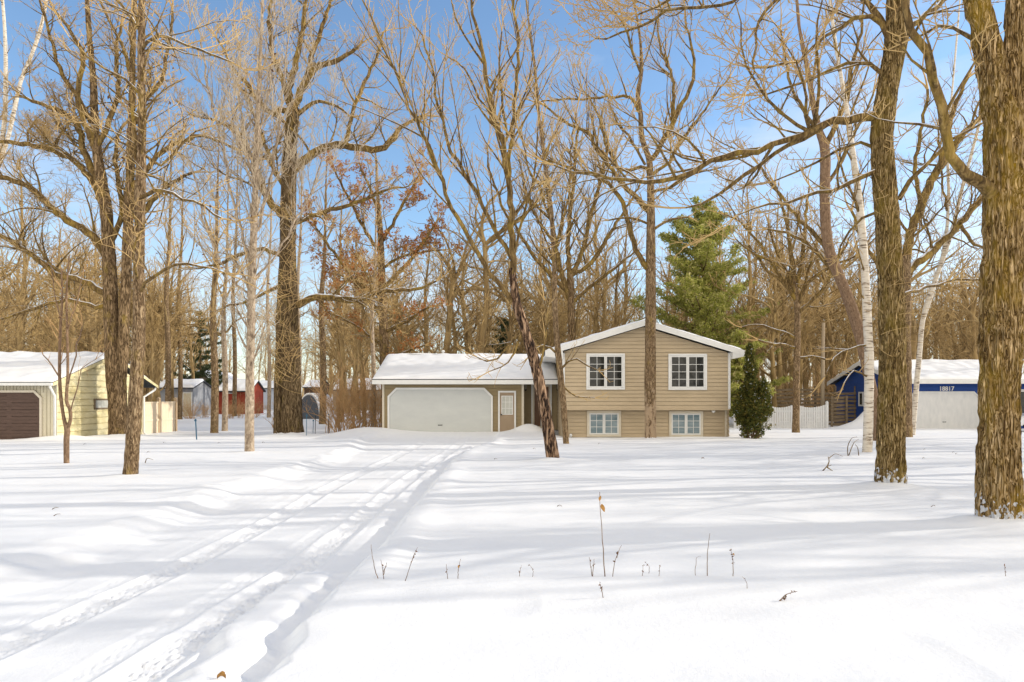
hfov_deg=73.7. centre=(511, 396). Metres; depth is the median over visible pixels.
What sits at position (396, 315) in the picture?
bare tree
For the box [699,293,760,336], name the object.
bare tree
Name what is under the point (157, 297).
bare tree
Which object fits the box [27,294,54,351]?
bare tree
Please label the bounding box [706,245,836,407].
bare tree
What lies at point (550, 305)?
bare tree
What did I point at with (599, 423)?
window
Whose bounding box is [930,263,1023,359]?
bare tree
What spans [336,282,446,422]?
bare tree
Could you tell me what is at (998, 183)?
tree
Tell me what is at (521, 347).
bare tree
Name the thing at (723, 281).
bare tree
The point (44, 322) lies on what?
bare tree
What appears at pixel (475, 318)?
bare tree
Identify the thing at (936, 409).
garage door
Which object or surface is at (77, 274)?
bare tree
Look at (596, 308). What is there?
bare tree
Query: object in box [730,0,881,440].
tree
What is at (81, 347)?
bare tree
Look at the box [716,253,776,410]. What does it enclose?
bare tree
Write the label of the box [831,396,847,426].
board fence
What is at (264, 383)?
house
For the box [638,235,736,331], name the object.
bare tree
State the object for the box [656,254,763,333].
bare tree
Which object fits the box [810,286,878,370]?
bare tree
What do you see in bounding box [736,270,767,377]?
bare tree
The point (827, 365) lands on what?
bare tree
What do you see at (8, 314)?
bare tree
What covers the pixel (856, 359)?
bare tree
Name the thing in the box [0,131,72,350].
bare tree
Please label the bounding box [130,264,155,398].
bare tree
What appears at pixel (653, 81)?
sky
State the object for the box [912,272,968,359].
bare tree
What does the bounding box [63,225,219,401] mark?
bare tree
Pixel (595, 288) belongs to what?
bare tree
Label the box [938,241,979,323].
bare tree
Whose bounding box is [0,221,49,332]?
bare tree
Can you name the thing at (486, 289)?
bare tree
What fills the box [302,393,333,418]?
hoop shelter
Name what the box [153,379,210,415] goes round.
garden shed
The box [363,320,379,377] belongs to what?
bare tree
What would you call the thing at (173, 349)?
bare tree
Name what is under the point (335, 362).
bare tree
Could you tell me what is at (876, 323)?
bare tree
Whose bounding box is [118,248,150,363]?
bare tree
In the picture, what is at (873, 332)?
bare tree
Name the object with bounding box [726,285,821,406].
bare tree
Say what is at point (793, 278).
tree
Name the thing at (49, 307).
bare tree
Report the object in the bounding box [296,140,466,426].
oak
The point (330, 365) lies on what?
bare tree
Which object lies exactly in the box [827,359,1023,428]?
neighbour house
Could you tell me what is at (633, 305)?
bare tree
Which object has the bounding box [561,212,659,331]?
bare tree
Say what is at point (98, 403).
window
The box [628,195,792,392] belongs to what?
pine
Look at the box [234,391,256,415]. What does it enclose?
shrub
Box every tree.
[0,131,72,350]
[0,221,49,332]
[0,226,18,341]
[0,227,119,352]
[0,231,52,351]
[0,248,73,351]
[0,252,22,349]
[0,262,41,351]
[0,286,102,351]
[0,306,33,337]
[3,254,36,349]
[4,244,41,351]
[5,269,77,351]
[7,262,103,351]
[16,217,85,349]
[25,240,130,352]
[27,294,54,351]
[30,282,53,351]
[31,219,150,352]
[32,260,153,350]
[33,245,162,351]
[40,0,280,474]
[42,245,159,377]
[60,202,118,351]
[62,234,91,351]
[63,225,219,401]
[78,292,185,398]
[92,255,194,374]
[97,247,241,400]
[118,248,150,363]
[129,274,161,373]
[130,260,208,401]
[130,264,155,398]
[130,270,209,401]
[131,279,206,382]
[135,0,368,450]
[145,256,179,401]
[146,122,186,401]
[150,237,196,385]
[150,274,206,380]
[150,276,193,378]
[157,219,198,330]
[163,144,202,418]
[164,315,209,379]
[173,274,209,378]
[178,130,272,430]
[185,118,243,432]
[226,150,249,415]
[255,299,308,376]
[256,132,280,417]
[296,120,322,390]
[301,286,369,412]
[301,290,369,396]
[302,190,364,422]
[302,260,353,384]
[302,306,365,394]
[304,240,392,415]
[306,151,346,423]
[307,257,378,410]
[308,319,352,380]
[308,322,377,377]
[313,0,583,457]
[317,249,418,359]
[318,308,375,391]
[328,279,350,361]
[329,215,369,419]
[332,262,456,362]
[333,143,401,426]
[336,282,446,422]
[345,233,378,426]
[351,254,438,384]
[362,235,419,353]
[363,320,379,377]
[370,194,512,353]
[396,245,498,353]
[402,276,418,351]
[404,230,450,352]
[413,215,526,353]
[417,258,492,353]
[424,141,569,352]
[436,231,567,353]
[458,259,493,336]
[460,253,532,353]
[470,0,1005,483]
[470,250,581,353]
[473,274,498,352]
[479,226,597,350]
[480,245,563,336]
[492,296,531,346]
[495,0,748,437]
[495,92,657,341]
[499,282,591,353]
[504,0,612,443]
[508,272,580,353]
[517,238,611,345]
[519,264,595,351]
[520,286,580,353]
[522,192,562,353]
[532,258,551,350]
[546,262,630,344]
[560,235,595,340]
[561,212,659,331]
[564,180,627,333]
[578,239,612,333]
[579,286,656,329]
[581,285,592,335]
[585,226,613,333]
[585,288,634,334]
[591,206,665,325]
[592,240,644,327]
[626,272,693,329]
[628,273,645,321]
[628,279,639,321]
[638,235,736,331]
[656,231,678,327]
[656,246,734,324]
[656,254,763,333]
[672,244,765,331]
[696,151,874,432]
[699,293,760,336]
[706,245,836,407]
[715,221,762,332]
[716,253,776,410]
[720,160,781,343]
[720,260,757,381]
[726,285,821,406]
[727,196,781,380]
[727,277,800,378]
[729,236,797,385]
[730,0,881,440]
[733,207,847,402]
[735,225,846,406]
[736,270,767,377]
[742,265,768,380]
[744,255,837,382]
[752,181,811,406]
[757,246,847,406]
[764,206,807,406]
[767,270,872,395]
[783,192,903,414]
[783,265,832,402]
[792,234,877,399]
[800,232,877,417]
[803,313,816,406]
[809,285,878,373]
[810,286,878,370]
[810,288,815,406]
[819,52,982,436]
[837,243,877,362]
[838,280,929,365]
[839,221,877,355]
[839,284,878,364]
[841,298,878,366]
[844,252,878,354]
[854,195,981,359]
[863,0,1023,518]
[870,264,943,330]
[872,288,953,358]
[907,120,1023,373]
[911,238,981,359]
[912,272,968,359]
[913,274,977,359]
[913,285,933,359]
[917,269,957,359]
[920,284,935,358]
[921,265,978,359]
[922,256,978,359]
[923,268,978,359]
[924,322,978,358]
[925,263,957,358]
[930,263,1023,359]
[933,289,1023,352]
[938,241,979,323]
[946,332,1023,359]
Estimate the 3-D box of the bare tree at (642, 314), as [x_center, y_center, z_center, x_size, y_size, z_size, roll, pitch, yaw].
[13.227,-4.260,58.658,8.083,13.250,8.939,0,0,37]
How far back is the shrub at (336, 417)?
35.60 m
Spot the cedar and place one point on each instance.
(752, 409)
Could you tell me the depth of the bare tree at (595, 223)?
64.20 m
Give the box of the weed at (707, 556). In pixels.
[707,534,709,575]
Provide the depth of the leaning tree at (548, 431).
17.87 m
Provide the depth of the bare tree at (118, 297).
54.92 m
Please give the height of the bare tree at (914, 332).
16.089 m
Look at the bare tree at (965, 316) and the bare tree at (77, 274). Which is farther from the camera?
the bare tree at (77, 274)
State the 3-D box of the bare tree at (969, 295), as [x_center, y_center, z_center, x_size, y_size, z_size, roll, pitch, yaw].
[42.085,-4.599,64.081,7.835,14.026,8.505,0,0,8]
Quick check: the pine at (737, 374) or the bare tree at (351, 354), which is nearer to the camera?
the pine at (737, 374)
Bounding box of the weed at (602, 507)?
[599,494,604,575]
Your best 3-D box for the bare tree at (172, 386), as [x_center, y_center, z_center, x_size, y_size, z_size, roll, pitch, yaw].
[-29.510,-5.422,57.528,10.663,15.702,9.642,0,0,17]
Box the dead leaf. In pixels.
[217,671,225,677]
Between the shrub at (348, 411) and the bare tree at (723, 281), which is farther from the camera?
the bare tree at (723, 281)
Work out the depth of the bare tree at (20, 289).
86.31 m
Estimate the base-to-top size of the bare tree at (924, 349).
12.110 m
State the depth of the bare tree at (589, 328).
78.04 m
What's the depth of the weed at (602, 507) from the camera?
6.32 m
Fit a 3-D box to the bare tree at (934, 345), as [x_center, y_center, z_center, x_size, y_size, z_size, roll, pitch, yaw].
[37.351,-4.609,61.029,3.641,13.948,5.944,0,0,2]
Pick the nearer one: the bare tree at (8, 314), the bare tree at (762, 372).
the bare tree at (8, 314)
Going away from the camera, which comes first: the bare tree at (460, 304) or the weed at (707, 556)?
the weed at (707, 556)
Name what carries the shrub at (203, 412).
on the snow ground
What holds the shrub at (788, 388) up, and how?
on the snow ground
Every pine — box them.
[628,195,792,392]
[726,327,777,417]
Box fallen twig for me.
[779,591,796,600]
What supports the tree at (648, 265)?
on the snow ground
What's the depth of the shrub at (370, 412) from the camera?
35.34 m
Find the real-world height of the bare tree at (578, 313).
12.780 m
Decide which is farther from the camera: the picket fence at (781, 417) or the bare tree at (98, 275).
the bare tree at (98, 275)
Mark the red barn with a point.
(259, 389)
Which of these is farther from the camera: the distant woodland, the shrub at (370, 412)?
the distant woodland
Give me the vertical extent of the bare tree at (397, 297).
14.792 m
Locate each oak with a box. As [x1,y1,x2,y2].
[0,0,275,434]
[151,0,463,433]
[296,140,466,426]
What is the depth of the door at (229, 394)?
73.95 m
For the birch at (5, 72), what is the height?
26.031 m
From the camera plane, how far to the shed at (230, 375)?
84.53 m
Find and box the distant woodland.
[5,256,981,399]
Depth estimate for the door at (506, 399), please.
31.95 m
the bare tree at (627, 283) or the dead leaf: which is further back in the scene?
the bare tree at (627, 283)
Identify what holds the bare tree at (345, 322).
on the snow ground
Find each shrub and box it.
[182,390,205,417]
[182,394,203,418]
[183,405,196,418]
[196,404,208,417]
[221,402,241,417]
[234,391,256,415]
[235,402,244,417]
[244,398,265,417]
[302,351,378,427]
[305,353,381,431]
[310,348,381,427]
[316,366,381,426]
[323,382,367,430]
[323,398,351,432]
[325,367,379,427]
[349,372,381,427]
[350,384,381,426]
[758,361,819,406]
[770,346,849,417]
[825,365,847,421]
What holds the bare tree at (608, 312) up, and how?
on the snow ground
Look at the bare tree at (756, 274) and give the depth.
55.98 m
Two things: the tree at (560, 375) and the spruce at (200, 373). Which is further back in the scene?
the spruce at (200, 373)
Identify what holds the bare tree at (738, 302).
on the snow ground
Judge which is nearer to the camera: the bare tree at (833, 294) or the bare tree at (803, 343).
the bare tree at (803, 343)
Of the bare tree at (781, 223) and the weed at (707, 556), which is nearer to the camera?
the weed at (707, 556)
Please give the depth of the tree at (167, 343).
49.86 m
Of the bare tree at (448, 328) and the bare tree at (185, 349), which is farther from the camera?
the bare tree at (185, 349)
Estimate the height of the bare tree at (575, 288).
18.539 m
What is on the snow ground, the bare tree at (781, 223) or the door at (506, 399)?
the bare tree at (781, 223)
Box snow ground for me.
[0,398,1023,681]
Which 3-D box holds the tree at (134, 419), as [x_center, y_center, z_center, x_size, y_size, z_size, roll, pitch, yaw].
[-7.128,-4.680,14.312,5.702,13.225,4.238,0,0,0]
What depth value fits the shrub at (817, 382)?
51.87 m
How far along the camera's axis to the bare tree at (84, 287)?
55.93 m
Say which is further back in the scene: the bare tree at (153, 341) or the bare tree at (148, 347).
the bare tree at (148, 347)
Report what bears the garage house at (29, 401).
on the snow ground
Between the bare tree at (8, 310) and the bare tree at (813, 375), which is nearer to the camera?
the bare tree at (8, 310)
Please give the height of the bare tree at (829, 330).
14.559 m
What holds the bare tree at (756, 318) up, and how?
on the snow ground
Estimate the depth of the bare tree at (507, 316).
79.42 m
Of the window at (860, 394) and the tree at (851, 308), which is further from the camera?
the window at (860, 394)
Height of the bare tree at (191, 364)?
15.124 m
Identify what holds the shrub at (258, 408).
on the snow ground
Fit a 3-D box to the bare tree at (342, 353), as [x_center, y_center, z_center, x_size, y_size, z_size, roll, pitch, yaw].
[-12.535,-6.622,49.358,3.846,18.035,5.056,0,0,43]
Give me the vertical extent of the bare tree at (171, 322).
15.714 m
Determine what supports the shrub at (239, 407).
on the snow ground
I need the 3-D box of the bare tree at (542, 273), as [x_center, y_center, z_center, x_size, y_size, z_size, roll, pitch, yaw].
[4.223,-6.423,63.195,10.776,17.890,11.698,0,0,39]
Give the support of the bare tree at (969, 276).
on the snow ground
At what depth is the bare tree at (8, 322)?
50.57 m
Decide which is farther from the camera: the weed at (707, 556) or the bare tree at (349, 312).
the bare tree at (349, 312)
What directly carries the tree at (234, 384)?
on the snow ground
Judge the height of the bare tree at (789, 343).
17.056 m
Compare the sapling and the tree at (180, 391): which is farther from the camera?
the tree at (180, 391)
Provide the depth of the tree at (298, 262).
69.89 m
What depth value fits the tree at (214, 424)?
35.85 m
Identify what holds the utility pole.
on the snow ground
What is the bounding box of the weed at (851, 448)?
[847,437,858,455]
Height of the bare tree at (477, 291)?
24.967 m
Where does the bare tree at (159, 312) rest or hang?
on the snow ground
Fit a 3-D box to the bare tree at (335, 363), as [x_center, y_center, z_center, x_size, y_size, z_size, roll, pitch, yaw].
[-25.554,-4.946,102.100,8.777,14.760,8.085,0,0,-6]
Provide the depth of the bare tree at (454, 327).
47.06 m
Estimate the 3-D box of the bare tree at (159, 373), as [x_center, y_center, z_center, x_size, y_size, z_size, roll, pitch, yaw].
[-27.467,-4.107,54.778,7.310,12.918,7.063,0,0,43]
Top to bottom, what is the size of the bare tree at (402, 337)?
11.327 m
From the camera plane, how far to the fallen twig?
5.61 m
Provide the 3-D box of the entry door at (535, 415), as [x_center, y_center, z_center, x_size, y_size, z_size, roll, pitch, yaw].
[1.427,0.490,33.040,0.993,2.220,0.080,0,0,0]
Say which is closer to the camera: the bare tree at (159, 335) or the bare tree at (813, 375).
the bare tree at (159, 335)
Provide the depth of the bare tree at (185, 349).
89.34 m
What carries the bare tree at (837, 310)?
on the snow ground
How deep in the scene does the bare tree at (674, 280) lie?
78.96 m
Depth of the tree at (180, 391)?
56.89 m
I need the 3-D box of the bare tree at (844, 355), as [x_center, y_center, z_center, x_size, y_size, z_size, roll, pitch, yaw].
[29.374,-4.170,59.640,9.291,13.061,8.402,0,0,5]
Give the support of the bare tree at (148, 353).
on the snow ground
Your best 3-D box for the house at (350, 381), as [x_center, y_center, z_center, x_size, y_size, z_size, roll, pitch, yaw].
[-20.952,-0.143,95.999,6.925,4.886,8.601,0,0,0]
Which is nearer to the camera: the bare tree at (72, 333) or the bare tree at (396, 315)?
the bare tree at (72, 333)
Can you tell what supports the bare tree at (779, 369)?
on the snow ground
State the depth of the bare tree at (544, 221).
70.56 m
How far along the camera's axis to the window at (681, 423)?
29.83 m
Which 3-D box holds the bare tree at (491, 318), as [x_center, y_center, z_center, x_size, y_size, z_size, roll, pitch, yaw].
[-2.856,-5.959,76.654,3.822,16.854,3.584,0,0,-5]
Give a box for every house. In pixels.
[0,351,157,438]
[260,380,273,409]
[302,380,329,394]
[332,378,380,410]
[372,319,744,437]
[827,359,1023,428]
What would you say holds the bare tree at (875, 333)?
on the snow ground
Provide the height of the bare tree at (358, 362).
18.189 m
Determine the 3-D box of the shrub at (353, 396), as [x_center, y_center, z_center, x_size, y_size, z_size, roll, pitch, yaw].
[-9.572,0.065,41.660,3.436,3.993,3.064,0,0,-13]
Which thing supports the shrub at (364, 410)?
on the snow ground
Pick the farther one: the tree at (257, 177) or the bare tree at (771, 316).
the bare tree at (771, 316)
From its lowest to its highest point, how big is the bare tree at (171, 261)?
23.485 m
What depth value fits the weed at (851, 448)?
19.51 m
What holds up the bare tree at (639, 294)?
on the snow ground
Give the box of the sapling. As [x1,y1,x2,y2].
[30,232,113,462]
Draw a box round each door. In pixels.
[0,390,42,438]
[182,392,191,415]
[228,393,231,413]
[388,388,492,431]
[498,391,515,431]
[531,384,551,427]
[912,391,978,428]
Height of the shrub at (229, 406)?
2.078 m
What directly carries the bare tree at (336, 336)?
on the snow ground
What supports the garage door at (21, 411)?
in the garage house at (29, 401)
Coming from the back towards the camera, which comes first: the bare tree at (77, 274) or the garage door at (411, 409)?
the bare tree at (77, 274)
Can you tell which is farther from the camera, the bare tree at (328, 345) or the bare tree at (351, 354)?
the bare tree at (351, 354)
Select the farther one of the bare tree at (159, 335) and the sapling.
the bare tree at (159, 335)
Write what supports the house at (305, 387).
on the snow ground
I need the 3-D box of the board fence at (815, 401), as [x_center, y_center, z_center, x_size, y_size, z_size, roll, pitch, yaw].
[19.139,0.700,46.093,8.220,2.800,0.215,0,0,0]
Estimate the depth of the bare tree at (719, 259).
62.78 m
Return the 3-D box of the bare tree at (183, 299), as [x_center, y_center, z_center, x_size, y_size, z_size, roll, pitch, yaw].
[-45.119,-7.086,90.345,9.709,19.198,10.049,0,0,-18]
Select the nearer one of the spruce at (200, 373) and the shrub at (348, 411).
the shrub at (348, 411)
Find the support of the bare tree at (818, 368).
on the snow ground
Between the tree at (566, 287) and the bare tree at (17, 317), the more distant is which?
the bare tree at (17, 317)
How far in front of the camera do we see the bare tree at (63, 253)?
59.84 m
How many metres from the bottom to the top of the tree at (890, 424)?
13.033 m
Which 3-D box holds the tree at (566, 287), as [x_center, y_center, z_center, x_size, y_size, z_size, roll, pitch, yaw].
[4.138,-8.712,44.091,10.607,21.704,5.855,0,0,0]
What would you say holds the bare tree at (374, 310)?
on the snow ground
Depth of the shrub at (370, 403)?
37.03 m
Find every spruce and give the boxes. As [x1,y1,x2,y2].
[173,306,228,384]
[487,318,519,353]
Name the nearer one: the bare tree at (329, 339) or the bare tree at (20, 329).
the bare tree at (20, 329)
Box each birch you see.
[0,0,49,184]
[800,0,883,451]
[912,0,982,434]
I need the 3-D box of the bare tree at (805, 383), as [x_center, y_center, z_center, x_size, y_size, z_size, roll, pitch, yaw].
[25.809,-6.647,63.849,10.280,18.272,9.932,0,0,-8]
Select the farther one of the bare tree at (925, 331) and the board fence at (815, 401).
the bare tree at (925, 331)
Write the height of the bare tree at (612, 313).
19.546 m
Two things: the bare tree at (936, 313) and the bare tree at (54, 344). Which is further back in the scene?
the bare tree at (936, 313)
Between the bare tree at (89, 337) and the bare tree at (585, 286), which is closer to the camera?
the bare tree at (89, 337)
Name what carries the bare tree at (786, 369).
on the snow ground
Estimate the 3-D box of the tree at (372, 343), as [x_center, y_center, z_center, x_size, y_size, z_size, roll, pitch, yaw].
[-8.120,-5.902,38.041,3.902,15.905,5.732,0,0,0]
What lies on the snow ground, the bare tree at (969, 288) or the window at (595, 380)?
the bare tree at (969, 288)
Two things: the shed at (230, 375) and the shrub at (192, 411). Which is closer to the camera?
the shrub at (192, 411)
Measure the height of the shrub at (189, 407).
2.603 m
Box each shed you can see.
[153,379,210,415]
[187,370,238,385]
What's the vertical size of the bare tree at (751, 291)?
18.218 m
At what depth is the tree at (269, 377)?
61.88 m
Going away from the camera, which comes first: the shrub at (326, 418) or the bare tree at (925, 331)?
the shrub at (326, 418)
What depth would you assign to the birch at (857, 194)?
20.30 m
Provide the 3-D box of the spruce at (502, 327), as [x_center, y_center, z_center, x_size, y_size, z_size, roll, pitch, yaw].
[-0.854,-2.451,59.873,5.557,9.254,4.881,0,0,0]
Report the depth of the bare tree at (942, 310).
83.80 m
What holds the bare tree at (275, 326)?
on the snow ground
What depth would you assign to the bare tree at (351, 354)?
90.52 m
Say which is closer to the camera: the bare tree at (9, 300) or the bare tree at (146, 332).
the bare tree at (146, 332)
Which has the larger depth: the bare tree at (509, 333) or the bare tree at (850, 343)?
the bare tree at (850, 343)
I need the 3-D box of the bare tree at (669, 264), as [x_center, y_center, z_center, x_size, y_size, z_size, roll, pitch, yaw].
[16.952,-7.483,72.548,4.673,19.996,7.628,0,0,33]
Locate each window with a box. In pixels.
[93,399,107,409]
[586,353,624,389]
[587,411,620,436]
[668,354,706,389]
[669,411,702,436]
[858,392,863,405]
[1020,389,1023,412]
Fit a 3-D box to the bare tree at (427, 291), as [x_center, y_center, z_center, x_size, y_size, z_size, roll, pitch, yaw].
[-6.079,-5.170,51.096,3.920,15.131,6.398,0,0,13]
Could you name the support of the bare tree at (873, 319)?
on the snow ground
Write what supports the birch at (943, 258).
on the snow ground
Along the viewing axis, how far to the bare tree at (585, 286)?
90.97 m
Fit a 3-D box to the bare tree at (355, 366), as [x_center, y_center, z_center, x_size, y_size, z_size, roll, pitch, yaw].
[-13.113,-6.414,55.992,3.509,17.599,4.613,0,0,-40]
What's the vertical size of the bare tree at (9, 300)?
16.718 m
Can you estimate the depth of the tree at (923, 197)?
29.96 m
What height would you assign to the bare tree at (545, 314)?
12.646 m
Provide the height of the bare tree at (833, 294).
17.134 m
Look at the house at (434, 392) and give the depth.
29.88 m
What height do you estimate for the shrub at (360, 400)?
4.541 m
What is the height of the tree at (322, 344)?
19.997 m
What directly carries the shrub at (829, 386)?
on the snow ground
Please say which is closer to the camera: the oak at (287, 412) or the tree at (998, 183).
the tree at (998, 183)
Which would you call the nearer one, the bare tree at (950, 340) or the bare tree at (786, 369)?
the bare tree at (786, 369)
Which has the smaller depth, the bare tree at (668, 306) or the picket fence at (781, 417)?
the picket fence at (781, 417)
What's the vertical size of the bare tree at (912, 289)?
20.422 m
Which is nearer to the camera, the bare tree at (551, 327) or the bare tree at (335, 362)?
the bare tree at (551, 327)
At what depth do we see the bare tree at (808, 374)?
53.90 m
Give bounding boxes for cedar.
[729,341,775,438]
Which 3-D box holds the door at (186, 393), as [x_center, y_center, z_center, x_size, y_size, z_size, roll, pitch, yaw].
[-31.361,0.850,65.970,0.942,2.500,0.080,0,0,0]
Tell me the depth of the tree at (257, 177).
21.27 m
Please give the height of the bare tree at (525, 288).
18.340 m
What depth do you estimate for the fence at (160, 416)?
36.00 m
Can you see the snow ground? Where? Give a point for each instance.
(184, 554)
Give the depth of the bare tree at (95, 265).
51.92 m
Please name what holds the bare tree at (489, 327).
on the snow ground
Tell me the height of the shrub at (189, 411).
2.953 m
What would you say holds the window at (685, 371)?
in the house at (434, 392)
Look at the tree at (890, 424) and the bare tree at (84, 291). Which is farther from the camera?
the bare tree at (84, 291)
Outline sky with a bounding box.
[0,0,1004,390]
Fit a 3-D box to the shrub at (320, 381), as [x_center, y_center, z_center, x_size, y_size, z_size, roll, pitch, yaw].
[-10.086,-0.427,42.209,4.678,4.920,6.136,0,0,19]
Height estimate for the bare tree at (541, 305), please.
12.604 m
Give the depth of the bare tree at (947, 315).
54.33 m
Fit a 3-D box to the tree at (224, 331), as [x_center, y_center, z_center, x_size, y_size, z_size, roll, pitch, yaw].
[-15.822,-6.195,37.801,5.635,16.676,3.672,0,0,-9]
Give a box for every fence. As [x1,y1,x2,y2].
[142,397,177,433]
[733,401,828,427]
[769,386,855,424]
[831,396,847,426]
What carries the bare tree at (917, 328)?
on the snow ground
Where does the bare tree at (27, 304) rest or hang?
on the snow ground
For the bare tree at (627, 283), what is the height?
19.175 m
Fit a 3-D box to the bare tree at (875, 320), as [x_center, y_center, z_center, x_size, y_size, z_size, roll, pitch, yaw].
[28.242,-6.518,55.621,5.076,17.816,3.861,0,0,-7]
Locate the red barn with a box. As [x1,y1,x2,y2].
[219,379,265,413]
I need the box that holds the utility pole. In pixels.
[820,323,824,405]
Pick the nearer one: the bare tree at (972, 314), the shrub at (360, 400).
the bare tree at (972, 314)
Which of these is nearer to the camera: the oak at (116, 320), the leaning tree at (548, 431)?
the leaning tree at (548, 431)
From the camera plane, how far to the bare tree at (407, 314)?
55.88 m
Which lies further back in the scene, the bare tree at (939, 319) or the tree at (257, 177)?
the bare tree at (939, 319)
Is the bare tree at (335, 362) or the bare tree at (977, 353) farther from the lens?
the bare tree at (335, 362)
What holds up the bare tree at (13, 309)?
on the snow ground

